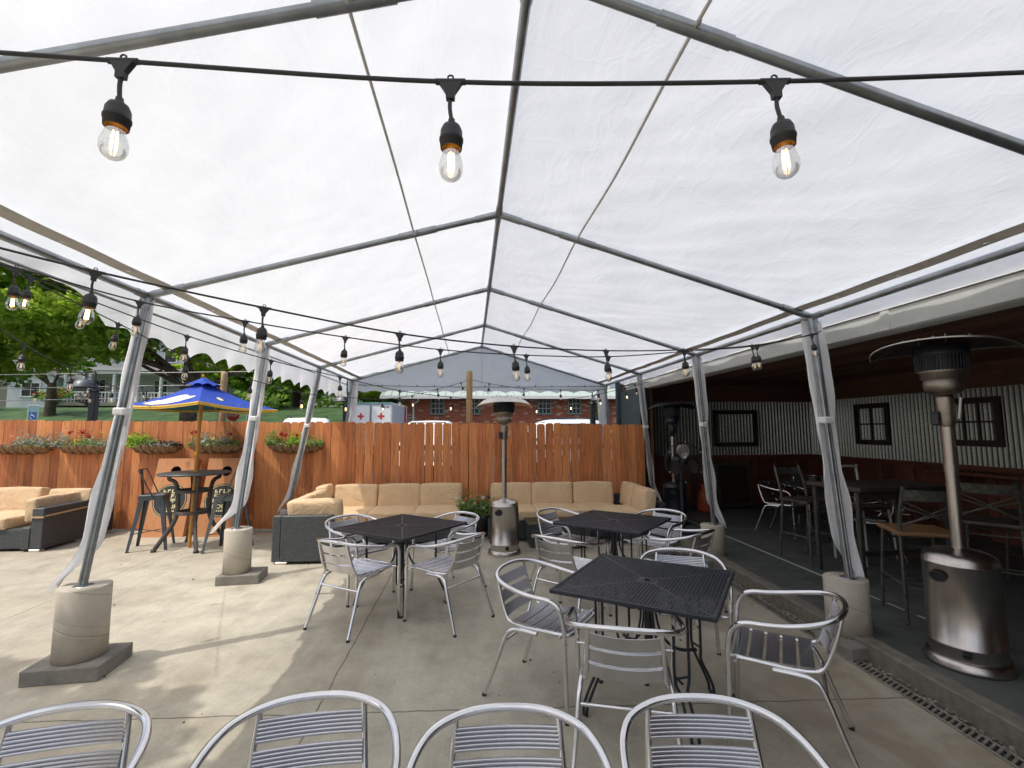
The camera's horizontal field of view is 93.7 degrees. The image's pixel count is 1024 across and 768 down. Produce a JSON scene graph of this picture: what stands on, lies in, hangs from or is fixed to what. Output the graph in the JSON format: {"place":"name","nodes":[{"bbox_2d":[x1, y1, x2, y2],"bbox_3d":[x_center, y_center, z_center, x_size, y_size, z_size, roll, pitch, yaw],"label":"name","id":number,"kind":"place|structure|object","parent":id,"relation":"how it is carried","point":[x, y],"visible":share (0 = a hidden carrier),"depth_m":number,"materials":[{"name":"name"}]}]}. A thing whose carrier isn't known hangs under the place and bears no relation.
{"place":"outdoors","nodes":[
{"label":"outdoors","id":0,"kind":"place"},
{"bbox_2d":[0,371,252,400],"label":"overhead wires","id":1,"kind":"object","parent":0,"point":[98,386],"visible":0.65,"depth_m":15.28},
{"bbox_2d":[0,407,612,483],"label":"ground","id":2,"kind":"structure","parent":0,"point":[332,414],"depth_m":27.43,"materials":[{"name":"green plant"}]},
{"bbox_2d":[27,405,39,420],"bbox_3d":[-13.825,1.910,13.771,0.300,2.630,0.092,0,-5,-5],"label":"parking sign","id":3,"kind":"object","parent":2,"relation":"on","point":[33,412],"visible":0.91,"depth_m":13.85,"materials":[{"name":"blue metal"}]},
{"bbox_2d":[0,262,75,388],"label":"leafy tree","id":4,"kind":"object","parent":2,"relation":"on","point":[25,378],"visible":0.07,"depth_m":19.07,"materials":[{"name":"green plant"}]},
{"bbox_2d":[0,360,78,406],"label":"beige house","id":5,"kind":"structure","parent":2,"relation":"on","point":[3,394],"depth_m":39.30,"materials":[{"name":"beige"}]},
{"bbox_2d":[6,367,79,406],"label":"house","id":6,"kind":"structure","parent":2,"relation":"on","point":[21,393],"depth_m":37.08,"materials":[{"name":"white"}]},
{"bbox_2d":[19,382,41,396],"bbox_3d":[-37.173,0.431,37.069,1.380,1.180,0.120,1,-6,-13],"label":"window","id":7,"kind":"structure","parent":6,"relation":"in","point":[24,392],"depth_m":37.06,"materials":[{"name":"white paint"}]},
{"bbox_2d":[6,351,96,415],"bbox_3d":[-26.301,-0.534,27.039,5.623,5.148,3.570,0,-5,-5],"label":"tree","id":8,"kind":"object","parent":2,"relation":"on","point":[50,406],"visible":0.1,"depth_m":26.86,"materials":[{"name":"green plant"}]},
{"bbox_2d":[30,386,74,403],"bbox_3d":[-29.332,0.810,30.700,2.045,1.480,1.838,0,-5,-5],"label":"flowering shrub","id":9,"kind":"object","parent":2,"relation":"on","point":[62,394],"visible":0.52,"depth_m":30.52,"materials":[{"name":"green plant"}]},
{"bbox_2d":[69,370,99,420],"bbox_3d":[-7.605,1.120,8.438,0.406,2.737,0.406,-5,-7,40],"label":"yard lamp","id":10,"kind":"object","parent":2,"relation":"on","point":[84,381],"visible":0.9,"depth_m":8.48,"materials":[{"name":"grey metal"}]},
{"bbox_2d":[72,391,102,405],"bbox_3d":[-27.224,0.970,30.881,1.446,1.178,1.453,-4,-6,31],"label":"flowering shrub","id":11,"kind":"object","parent":2,"relation":"on","point":[83,397],"visible":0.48,"depth_m":30.55,"materials":[{"name":"white plant"}]},
{"bbox_2d":[0,243,252,421],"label":"maple tree","id":12,"kind":"object","parent":2,"relation":"on","point":[47,327],"visible":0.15,"depth_m":16.75,"materials":[{"name":"green plant"}]},
{"bbox_2d":[58,339,249,406],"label":"porch house","id":13,"kind":"structure","parent":2,"relation":"on","point":[145,379],"depth_m":40.78,"materials":[{"name":"white"}]},
{"bbox_2d":[171,353,280,392],"bbox_3d":[-18.165,-1.978,30.888,6.348,7.655,6.139,4,-7,-36],"label":"leafy tree","id":14,"kind":"object","parent":2,"relation":"on","point":[238,383],"visible":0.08,"depth_m":29.75,"materials":[{"name":"green plant"}]},
{"bbox_2d":[3,273,501,406],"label":"woods","id":15,"kind":"object","parent":2,"relation":"on","point":[272,397],"visible":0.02,"depth_m":42.95,"materials":[{"name":"green plant"}]},
{"bbox_2d":[291,384,301,406],"bbox_3d":[-16.182,-1.776,34.932,9.363,7.602,6.379,0,-5,-5],"label":"leafy tree","id":16,"kind":"object","parent":2,"relation":"on","point":[296,399],"depth_m":34.56,"materials":[{"name":"green plant"}]},
{"bbox_2d":[282,416,331,463],"bbox_3d":[-7.416,2.160,17.499,1.781,1.930,4.580,2,-6,-19],"label":"parked car","id":17,"kind":"object","parent":2,"relation":"on","point":[298,420],"visible":0.09,"depth_m":16.29,"materials":[{"name":"white paint"}]},
{"bbox_2d":[280,366,400,403],"bbox_3d":[-12.139,-1.064,33.491,8.714,5.923,5.580,0,-5,-5],"label":"leafy tree","id":18,"kind":"object","parent":2,"relation":"on","point":[371,396],"visible":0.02,"depth_m":32.55,"materials":[{"name":"green plant"}]},
{"bbox_2d":[355,402,406,456],"bbox_3d":[-5.747,2.215,21.338,1.740,2.585,3.870,0,-5,-1],"label":"relief trailer","id":19,"kind":"object","parent":2,"relation":"on","point":[392,412],"visible":0.09,"depth_m":19.54,"materials":[{"name":"white paint"}]},
{"bbox_2d":[399,419,452,465],"bbox_3d":[-2.800,2.152,16.886,1.781,1.800,4.580,0,-5,-5],"label":"parked car","id":20,"kind":"object","parent":2,"relation":"on","point":[430,421],"visible":0.1,"depth_m":15.32,"materials":[{"name":"white paint"}]},
{"bbox_2d":[379,376,627,456],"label":"brick building","id":21,"kind":"structure","parent":2,"relation":"on","point":[428,407],"depth_m":25.89,"materials":[{"name":"red brick"}]},
{"bbox_2d":[429,399,444,414],"bbox_3d":[-4.000,1.180,25.718,0.860,0.940,0.120,0,-5,-5],"label":"window","id":22,"kind":"structure","parent":21,"relation":"in","point":[437,407],"depth_m":25.73,"materials":[{"name":"white"}]},
{"bbox_2d":[537,399,552,414],"bbox_3d":[1.779,1.201,26.210,0.860,0.940,0.120,0,-5,-5],"label":"window","id":23,"kind":"structure","parent":21,"relation":"in","point":[544,408],"depth_m":26.21,"materials":[{"name":"white"}]},
{"bbox_2d":[567,399,581,414],"bbox_3d":[3.423,1.207,26.350,0.860,0.940,0.120,0,-5,-5],"label":"window","id":24,"kind":"structure","parent":21,"relation":"in","point":[576,403],"depth_m":26.36,"materials":[{"name":"white"}]},
{"bbox_2d":[535,417,611,468],"bbox_3d":[2.470,2.152,17.344,4.580,1.840,1.781,2,-6,-19],"label":"parked car","id":25,"kind":"object","parent":2,"relation":"on","point":[570,421],"visible":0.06,"depth_m":16.55,"materials":[{"name":"white paint"}]},
{"bbox_2d":[589,392,596,424],"bbox_3d":[1.997,1.384,11.028,0.342,2.617,0.342,-5,-7,40],"label":"yard lamp","id":26,"kind":"object","parent":2,"relation":"on","point":[593,411],"visible":0.19,"depth_m":11.04,"materials":[{"name":"black metal"}]},
{"bbox_2d":[615,269,1023,546],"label":"bar building","id":27,"kind":"structure","parent":2,"relation":"on","point":[774,392],"depth_m":7.61,"materials":[{"name":"white paint"}]},
{"bbox_2d":[714,462,753,506],"bbox_3d":[4.444,2.003,9.605,0.720,0.856,0.149,0,-5,-5],"label":"louvred shutter","id":28,"kind":"object","parent":27,"relation":"attached to","point":[737,466],"visible":0.99,"depth_m":9.60,"materials":[{"name":"wood"}]},
{"bbox_2d":[712,410,757,446],"bbox_3d":[4.544,0.900,9.779,0.930,0.740,0.040,0,-5,-5],"label":"window frame","id":29,"kind":"object","parent":27,"relation":"attached to","point":[716,443],"visible":1,"depth_m":9.76,"materials":[{"name":"brown wood"}]},
{"bbox_2d":[853,402,891,444],"bbox_3d":[6.306,0.702,8.416,0.040,0.720,0.720,0,-5,-5],"label":"window frame","id":30,"kind":"object","parent":27,"relation":"attached to","point":[886,423],"visible":1,"depth_m":8.38,"materials":[{"name":"brown wood"}]},
{"bbox_2d":[955,396,1005,446],"bbox_3d":[6.450,0.531,6.731,0.040,0.680,0.780,0,-5,-5],"label":"window frame","id":31,"kind":"object","parent":27,"relation":"attached to","point":[996,401],"visible":0.61,"depth_m":6.55,"materials":[{"name":"brown wood"}]},
{"bbox_2d":[667,529,1023,754],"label":"kerb","id":32,"kind":"structure","parent":2,"relation":"on","point":[997,721],"depth_m":3.03,"materials":[{"name":"concrete"}]},
{"bbox_2d":[678,547,1023,766],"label":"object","id":33,"kind":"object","parent":2,"relation":"on","point":[976,728],"depth_m":2.86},
{"bbox_2d":[680,552,1023,767],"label":"drain grate","id":34,"kind":"object","parent":33,"relation":"on","point":[944,719],"visible":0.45,"depth_m":2.92,"materials":[{"name":"grey metal"}]},
{"bbox_2d":[0,529,1014,767],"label":"patio","id":35,"kind":"structure","parent":0,"point":[219,657],"depth_m":3.34,"materials":[{"name":"concrete"}]},
{"bbox_2d":[0,487,114,551],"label":"wicker sofa","id":36,"kind":"object","parent":35,"relation":"on","point":[36,519],"visible":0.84,"depth_m":6.95,"materials":[{"name":"fabric"}]},
{"bbox_2d":[18,578,132,687],"bbox_3d":[-3.001,1.700,3.352,0.460,0.578,0.380,1,-6,-9],"label":"tent weight","id":37,"kind":"object","parent":35,"relation":"on","point":[83,650],"visible":0.95,"depth_m":3.23,"materials":[{"name":"concrete"}]},
{"bbox_2d":[0,0,1023,595],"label":"party tent","id":38,"kind":"object","parent":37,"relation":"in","point":[568,220],"visible":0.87,"depth_m":2.71,"materials":[{"name":"white fabric"}]},
{"bbox_2d":[1,263,642,413],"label":"string lights","id":39,"kind":"object","parent":38,"relation":"hanging from","point":[26,294],"visible":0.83,"depth_m":3.38,"materials":[{"name":"black plastic"}]},
{"bbox_2d":[0,247,817,381],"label":"string lights","id":40,"kind":"object","parent":38,"relation":"hanging from","point":[89,300],"visible":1,"depth_m":2.02,"materials":[{"name":"black plastic"}]},
{"bbox_2d":[0,263,820,381],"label":"string lights","id":41,"kind":"object","parent":38,"relation":"hanging from","point":[13,291],"visible":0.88,"depth_m":2.90,"materials":[{"name":"black plastic"}]},
{"bbox_2d":[0,50,1023,182],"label":"string lights","id":42,"kind":"object","parent":38,"relation":"hanging from","point":[116,114],"visible":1,"depth_m":0.88,"materials":[{"name":"black plastic"}]},
{"bbox_2d":[0,700,151,767],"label":"aluminium armchair","id":43,"kind":"object","parent":35,"relation":"on","point":[57,737],"visible":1,"depth_m":1.55,"materials":[{"name":"silver metal"}]},
{"bbox_2d":[125,468,175,552],"bbox_3d":[-5.128,1.773,6.873,0.476,1.120,0.476,2,-6,-23],"label":"metal bar stool","id":44,"kind":"object","parent":35,"relation":"on","point":[163,498],"visible":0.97,"depth_m":6.79,"materials":[{"name":"grey paint"}]},
{"bbox_2d":[141,458,201,537],"bbox_3d":[-5.480,1.828,7.755,0.620,1.227,0.419,0,-5,-4],"label":"cornhole board","id":45,"kind":"object","parent":35,"relation":"on","point":[153,516],"visible":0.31,"depth_m":7.69,"materials":[{"name":"brown wood"}]},
{"bbox_2d":[150,469,231,553],"bbox_3d":[-4.578,1.801,6.897,0.916,1.062,0.916,0,-5,-5],"label":"bar table","id":46,"kind":"object","parent":35,"relation":"on","point":[191,474],"visible":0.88,"depth_m":6.75,"materials":[{"name":"grey paint"}]},
{"bbox_2d":[133,374,277,547],"bbox_3d":[-4.472,1.100,7.039,1.844,2.486,1.461,-3,-6,25],"label":"patio umbrella","id":47,"kind":"object","parent":35,"relation":"on","point":[202,395],"visible":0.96,"depth_m":6.88,"materials":[{"name":"blue fabric"}]},
{"bbox_2d":[197,458,242,536],"bbox_3d":[-4.658,1.825,7.765,0.620,1.227,0.419,0,-5,-4],"label":"cornhole board","id":48,"kind":"object","parent":35,"relation":"on","point":[221,484],"visible":0.5,"depth_m":7.74,"materials":[{"name":"brown wood"}]},
{"bbox_2d":[218,372,227,421],"bbox_3d":[-5.086,1.122,8.383,0.109,2.700,0.135,4,-7,-37],"label":"wooden post","id":49,"kind":"object","parent":35,"relation":"on","point":[223,387],"visible":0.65,"depth_m":8.45,"materials":[{"name":"brown wood"}]},
{"bbox_2d":[0,328,215,405],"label":"string lights","id":50,"kind":"object","parent":49,"relation":"hanging from","point":[21,359],"visible":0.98,"depth_m":4.17,"materials":[{"name":"black plastic"}]},
{"bbox_2d":[1,380,216,402],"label":"string lights","id":51,"kind":"object","parent":49,"relation":"hanging from","point":[35,396],"visible":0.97,"depth_m":6.98,"materials":[{"name":"black rubber"}]},
{"bbox_2d":[201,470,253,553],"bbox_3d":[-3.975,1.758,6.771,0.476,1.120,0.476,0,-5,-3],"label":"metal bar stool","id":52,"kind":"object","parent":35,"relation":"on","point":[225,498],"visible":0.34,"depth_m":6.63,"materials":[{"name":"grey paint"}]},
{"bbox_2d":[215,526,267,585],"bbox_3d":[-2.986,1.893,5.337,0.430,0.570,0.330,1,-6,-11],"label":"tent weight","id":53,"kind":"object","parent":35,"relation":"on","point":[237,569],"visible":0.99,"depth_m":5.21,"materials":[{"name":"concrete"}]},
{"bbox_2d":[189,690,400,767],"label":"aluminium armchair","id":54,"kind":"object","parent":35,"relation":"on","point":[319,753],"visible":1,"depth_m":1.59,"materials":[{"name":"silver metal"}]},
{"bbox_2d":[0,420,645,528],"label":"picket fence","id":55,"kind":"object","parent":35,"relation":"on","point":[344,442],"visible":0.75,"depth_m":8.11,"materials":[{"name":"brown wood"}]},
{"bbox_2d":[0,429,55,454],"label":"fence basket","id":56,"kind":"object","parent":55,"relation":"attached to","point":[27,447],"visible":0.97,"depth_m":8.02,"materials":[{"name":"green plant"}]},
{"bbox_2d":[49,428,107,454],"bbox_3d":[-7.196,0.961,8.073,0.952,0.467,0.408,0,-5,1],"label":"fence basket","id":57,"kind":"object","parent":55,"relation":"attached to","point":[87,446],"visible":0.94,"depth_m":8.00,"materials":[{"name":"green plant"}]},
{"bbox_2d":[125,431,182,454],"bbox_3d":[-5.987,0.977,8.017,0.891,0.413,0.444,0,-5,1],"label":"fence basket","id":58,"kind":"object","parent":55,"relation":"attached to","point":[143,445],"visible":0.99,"depth_m":7.97,"materials":[{"name":"green plant"}]},
{"bbox_2d":[184,426,243,453],"bbox_3d":[-4.955,0.943,8.023,0.934,0.474,0.434,0,-5,1],"label":"fence basket","id":59,"kind":"object","parent":55,"relation":"attached to","point":[217,446],"visible":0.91,"depth_m":7.96,"materials":[{"name":"green plant"}]},
{"bbox_2d":[260,424,324,453],"bbox_3d":[-3.612,0.904,7.994,0.994,0.533,0.479,0,-5,1],"label":"fence basket","id":60,"kind":"object","parent":55,"relation":"attached to","point":[292,446],"visible":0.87,"depth_m":7.93,"materials":[{"name":"green plant"}]},
{"bbox_2d":[303,536,400,642],"bbox_3d":[-1.366,1.681,4.155,0.602,0.755,0.600,-3,-6,29],"label":"aluminium armchair","id":61,"kind":"object","parent":35,"relation":"on","point":[357,567],"visible":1,"depth_m":4.04,"materials":[{"name":"silver metal"}]},
{"bbox_2d":[315,514,394,607],"bbox_3d":[-1.598,1.755,4.916,0.600,0.755,0.601,-5,-7,39],"label":"aluminium armchair","id":62,"kind":"object","parent":35,"relation":"on","point":[330,526],"visible":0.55,"depth_m":4.92,"materials":[{"name":"silver metal"}]},
{"bbox_2d":[271,483,462,564],"bbox_3d":[-1.892,1.920,6.941,2.340,0.807,1.825,0,-5,-5],"label":"wicker sofa","id":63,"kind":"object","parent":35,"relation":"on","point":[298,528],"visible":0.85,"depth_m":6.94,"materials":[{"name":"fabric"}]},
{"bbox_2d":[333,514,466,618],"bbox_3d":[-1.077,1.744,4.681,0.912,0.724,0.912,-4,-6,32],"label":"table","id":64,"kind":"object","parent":35,"relation":"on","point":[402,529],"visible":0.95,"depth_m":4.62,"materials":[{"name":"black metal"}]},
{"bbox_2d":[410,511,486,601],"bbox_3d":[-0.658,1.763,5.046,0.601,0.755,0.600,-5,-7,41],"label":"aluminium armchair","id":65,"kind":"object","parent":35,"relation":"on","point":[470,528],"visible":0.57,"depth_m":5.06,"materials":[{"name":"silver metal"}]},
{"bbox_2d":[403,532,494,637],"bbox_3d":[-0.547,1.686,4.242,0.600,0.755,0.601,-4,-7,35],"label":"aluminium armchair","id":66,"kind":"object","parent":35,"relation":"on","point":[446,564],"visible":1,"depth_m":4.16,"materials":[{"name":"silver metal"}]},
{"bbox_2d":[466,371,472,498],"bbox_3d":[-0.741,1.103,8.390,0.109,2.700,0.135,4,-7,-37],"label":"wooden post","id":67,"kind":"object","parent":35,"relation":"on","point":[469,385],"visible":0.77,"depth_m":8.43,"materials":[{"name":"brown wood"}]},
{"bbox_2d":[0,265,464,411],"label":"string lights","id":68,"kind":"object","parent":67,"relation":"hanging from","point":[115,338],"visible":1,"depth_m":3.88,"materials":[{"name":"black plastic"}]},
{"bbox_2d":[474,380,645,400],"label":"string lights","id":69,"kind":"object","parent":67,"relation":"hanging from","point":[488,389],"visible":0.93,"depth_m":8.38,"materials":[{"name":"black rubber"}]},
{"bbox_2d":[445,491,494,537],"bbox_3d":[-0.596,2.027,7.519,0.891,0.695,0.738,0,-5,-5],"label":"flower tub","id":70,"kind":"object","parent":35,"relation":"on","point":[478,506],"visible":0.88,"depth_m":7.41,"materials":[{"name":"black plant"}]},
{"bbox_2d":[475,395,532,556],"bbox_3d":[-0.105,1.211,6.550,0.797,2.131,0.774,0,-5,-5],"label":"patio heater","id":71,"kind":"object","parent":35,"relation":"on","point":[504,525],"visible":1,"depth_m":6.37,"materials":[{"name":"metal"}]},
{"bbox_2d":[405,702,611,767],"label":"aluminium armchair","id":72,"kind":"object","parent":35,"relation":"on","point":[464,739],"visible":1,"depth_m":1.53,"materials":[{"name":"silver metal"}]},
{"bbox_2d":[482,558,602,725],"bbox_3d":[0.200,1.574,3.097,0.600,0.755,0.601,-4,-6,31],"label":"aluminium armchair","id":73,"kind":"object","parent":35,"relation":"on","point":[543,608],"visible":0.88,"depth_m":3.05,"materials":[{"name":"silver metal"}]},
{"bbox_2d":[524,516,592,550],"bbox_3d":[0.651,2.130,6.887,0.900,0.352,0.525,0,-5,-6],"label":"coffee table","id":74,"kind":"object","parent":35,"relation":"on","point":[532,525],"visible":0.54,"depth_m":6.66,"materials":[{"name":"wicker"}]},
{"bbox_2d":[529,507,599,581],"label":"aluminium armchair","id":75,"kind":"object","parent":35,"relation":"on","point":[546,523],"visible":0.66,"depth_m":5.33,"materials":[{"name":"silver metal"}]},
{"bbox_2d":[525,533,611,621],"bbox_3d":[0.490,1.680,4.227,0.602,0.755,0.600,-5,-7,38],"label":"aluminium armchair","id":76,"kind":"object","parent":35,"relation":"on","point":[570,561],"visible":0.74,"depth_m":4.11,"materials":[{"name":"silver metal"}]},
{"bbox_2d":[486,481,666,543],"bbox_3d":[0.914,1.965,7.460,2.600,0.792,1.344,0,-5,-5],"label":"wicker sofa","id":77,"kind":"object","parent":35,"relation":"on","point":[533,498],"visible":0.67,"depth_m":7.78,"materials":[{"name":"fabric"}]},
{"bbox_2d":[553,510,671,608],"bbox_3d":[1.043,1.755,4.892,0.912,0.724,0.912,-4,-7,35],"label":"table","id":78,"kind":"object","parent":35,"relation":"on","point":[613,523],"visible":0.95,"depth_m":4.86,"materials":[{"name":"black metal"}]},
{"bbox_2d":[564,606,686,767],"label":"aluminium armchair","id":79,"kind":"object","parent":35,"relation":"on","point":[637,661],"visible":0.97,"depth_m":2.23,"materials":[{"name":"silver metal"}]},
{"bbox_2d":[549,554,734,744],"bbox_3d":[0.838,1.570,2.936,0.912,0.724,0.912,-3,-6,29],"label":"table","id":80,"kind":"object","parent":35,"relation":"on","point":[651,589],"visible":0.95,"depth_m":2.87,"materials":[{"name":"black metal"}]},
{"bbox_2d":[621,508,686,555],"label":"aluminium armchair","id":81,"kind":"object","parent":35,"relation":"on","point":[669,526],"visible":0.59,"depth_m":5.24,"materials":[{"name":"silver metal"}]},
{"bbox_2d":[637,529,727,627],"bbox_3d":[1.550,1.692,4.404,0.601,0.755,0.600,5,-7,-42],"label":"aluminium armchair","id":82,"kind":"object","parent":35,"relation":"on","point":[708,540],"visible":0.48,"depth_m":4.35,"materials":[{"name":"silver metal"}]},
{"bbox_2d":[640,547,734,696],"bbox_3d":[1.199,1.593,3.346,0.602,0.755,0.600,-2,-6,15],"label":"aluminium armchair","id":83,"kind":"object","parent":35,"relation":"on","point":[695,561],"visible":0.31,"depth_m":3.53,"materials":[{"name":"silver metal"}]},
{"bbox_2d":[697,522,725,566],"bbox_3d":[2.489,1.975,5.932,0.300,0.470,0.300,0,-5,-5],"label":"tent weight","id":84,"kind":"object","parent":35,"relation":"on","point":[718,548],"visible":0.58,"depth_m":5.81,"materials":[{"name":"concrete"}]},
{"bbox_2d":[618,693,830,767],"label":"aluminium armchair","id":85,"kind":"object","parent":35,"relation":"on","point":[706,726],"visible":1,"depth_m":1.57,"materials":[{"name":"silver metal"}]},
{"bbox_2d":[725,589,859,767],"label":"aluminium armchair","id":86,"kind":"object","parent":35,"relation":"on","point":[738,631],"visible":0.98,"depth_m":2.53,"materials":[{"name":"silver metal"}]},
{"bbox_2d":[814,572,872,661],"bbox_3d":[2.559,1.742,3.648,0.380,0.500,0.400,1,-6,-11],"label":"tent weight","id":87,"kind":"object","parent":35,"relation":"on","point":[855,594],"visible":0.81,"depth_m":3.58,"materials":[{"name":"concrete"}]},
{"bbox_2d":[2,241,1023,406],"label":"sky","id":88,"kind":"structure","parent":0,"point":[1023,241],"materials":[{"name":"white"}]},
{"bbox_2d":[697,484,709,512],"bbox_3d":[3.598,2.119,8.927,0.300,0.500,0.300,0,-5,-5],"label":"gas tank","id":89,"kind":"object","parent":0,"point":[703,506],"visible":0.55,"depth_m":8.83,"materials":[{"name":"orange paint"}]},
{"bbox_2d":[685,507,1023,717],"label":"bar floor","id":90,"kind":"structure","parent":0,"point":[891,629],"depth_m":5.11,"materials":[{"name":"grey concrete"}]},
{"bbox_2d":[648,401,694,525],"bbox_3d":[2.663,1.283,7.918,0.759,1.982,0.737,0,-5,-5],"label":"patio heater","id":91,"kind":"object","parent":90,"relation":"on","point":[671,489],"visible":0.82,"depth_m":7.82,"materials":[{"name":"metal"}]},
{"bbox_2d":[664,442,702,536],"bbox_3d":[2.503,1.523,7.075,0.580,1.346,0.500,1,-6,-12],"label":"pedestal fan","id":92,"kind":"object","parent":90,"relation":"on","point":[678,463],"visible":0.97,"depth_m":7.03,"materials":[{"name":"metal"}]},
{"bbox_2d":[753,480,812,539],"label":"aluminium armchair","id":93,"kind":"object","parent":90,"relation":"on","point":[777,502],"visible":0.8,"depth_m":7.03,"materials":[{"name":"silver metal"}]},
{"bbox_2d":[788,474,823,524],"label":"aluminium armchair","id":94,"kind":"object","parent":90,"relation":"on","point":[803,494],"visible":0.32,"depth_m":8.09,"materials":[{"name":"silver metal"}]},
{"bbox_2d":[688,520,925,618],"bbox_3d":[3.135,2.093,6.035,0.035,0.001,6.763,0,-5,-5],"label":"floor line","id":95,"kind":"object","parent":90,"relation":"on","point":[802,567],"visible":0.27,"depth_m":5.47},
{"bbox_2d":[773,465,841,566],"bbox_3d":[3.468,1.523,5.684,0.438,1.076,0.573,1,-6,-15],"label":"crossback stool","id":96,"kind":"object","parent":90,"relation":"on","point":[806,499],"visible":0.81,"depth_m":5.77,"materials":[{"name":"metal"}]},
{"bbox_2d":[774,480,855,539],"bbox_3d":[4.564,1.821,7.021,0.912,0.724,0.912,1,-6,-17],"label":"table","id":97,"kind":"object","parent":90,"relation":"on","point":[800,484],"visible":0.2,"depth_m":7.00,"materials":[{"name":"black metal"}]},
{"bbox_2d":[833,464,897,566],"bbox_3d":[4.098,1.509,5.635,0.480,1.090,0.496,1,-6,-11],"label":"chair","id":98,"kind":"object","parent":90,"relation":"on","point":[872,506],"visible":0.37,"depth_m":5.57,"materials":[{"name":"metal"}]},
{"bbox_2d":[806,479,950,577],"bbox_3d":[3.898,1.529,5.077,1.100,0.942,0.720,0,-5,-8],"label":"pub table","id":99,"kind":"object","parent":90,"relation":"on","point":[877,489],"visible":0.68,"depth_m":4.92,"materials":[{"name":"metal"}]},
{"bbox_2d":[850,496,909,564],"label":"aluminium armchair","id":100,"kind":"object","parent":90,"relation":"on","point":[868,518],"visible":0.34,"depth_m":5.65,"materials":[{"name":"silver metal"}]},
{"bbox_2d":[854,495,921,539],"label":"aluminium armchair","id":101,"kind":"object","parent":90,"relation":"on","point":[910,514],"visible":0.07,"depth_m":6.75,"materials":[{"name":"silver metal"}]},
{"bbox_2d":[876,486,960,625],"bbox_3d":[3.331,1.355,3.910,0.438,1.076,0.573,-2,-6,17],"label":"crossback stool","id":102,"kind":"object","parent":90,"relation":"on","point":[899,529],"visible":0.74,"depth_m":3.81,"materials":[{"name":"brown wood"}]},
{"bbox_2d":[869,333,1023,680],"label":"patio heater","id":103,"kind":"object","parent":90,"relation":"on","point":[966,620],"visible":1,"depth_m":3.13,"materials":[{"name":"metal"}]},
{"bbox_2d":[959,479,1023,575],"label":"crossback stool","id":104,"kind":"object","parent":90,"relation":"on","point":[1008,523],"visible":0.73,"depth_m":4.16,"materials":[{"name":"metal"}]},
{"bbox_2d":[1001,479,1023,579],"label":"crossback stool","id":105,"kind":"object","parent":90,"relation":"on","point":[1012,512],"visible":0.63,"depth_m":4.85,"materials":[{"name":"metal"}]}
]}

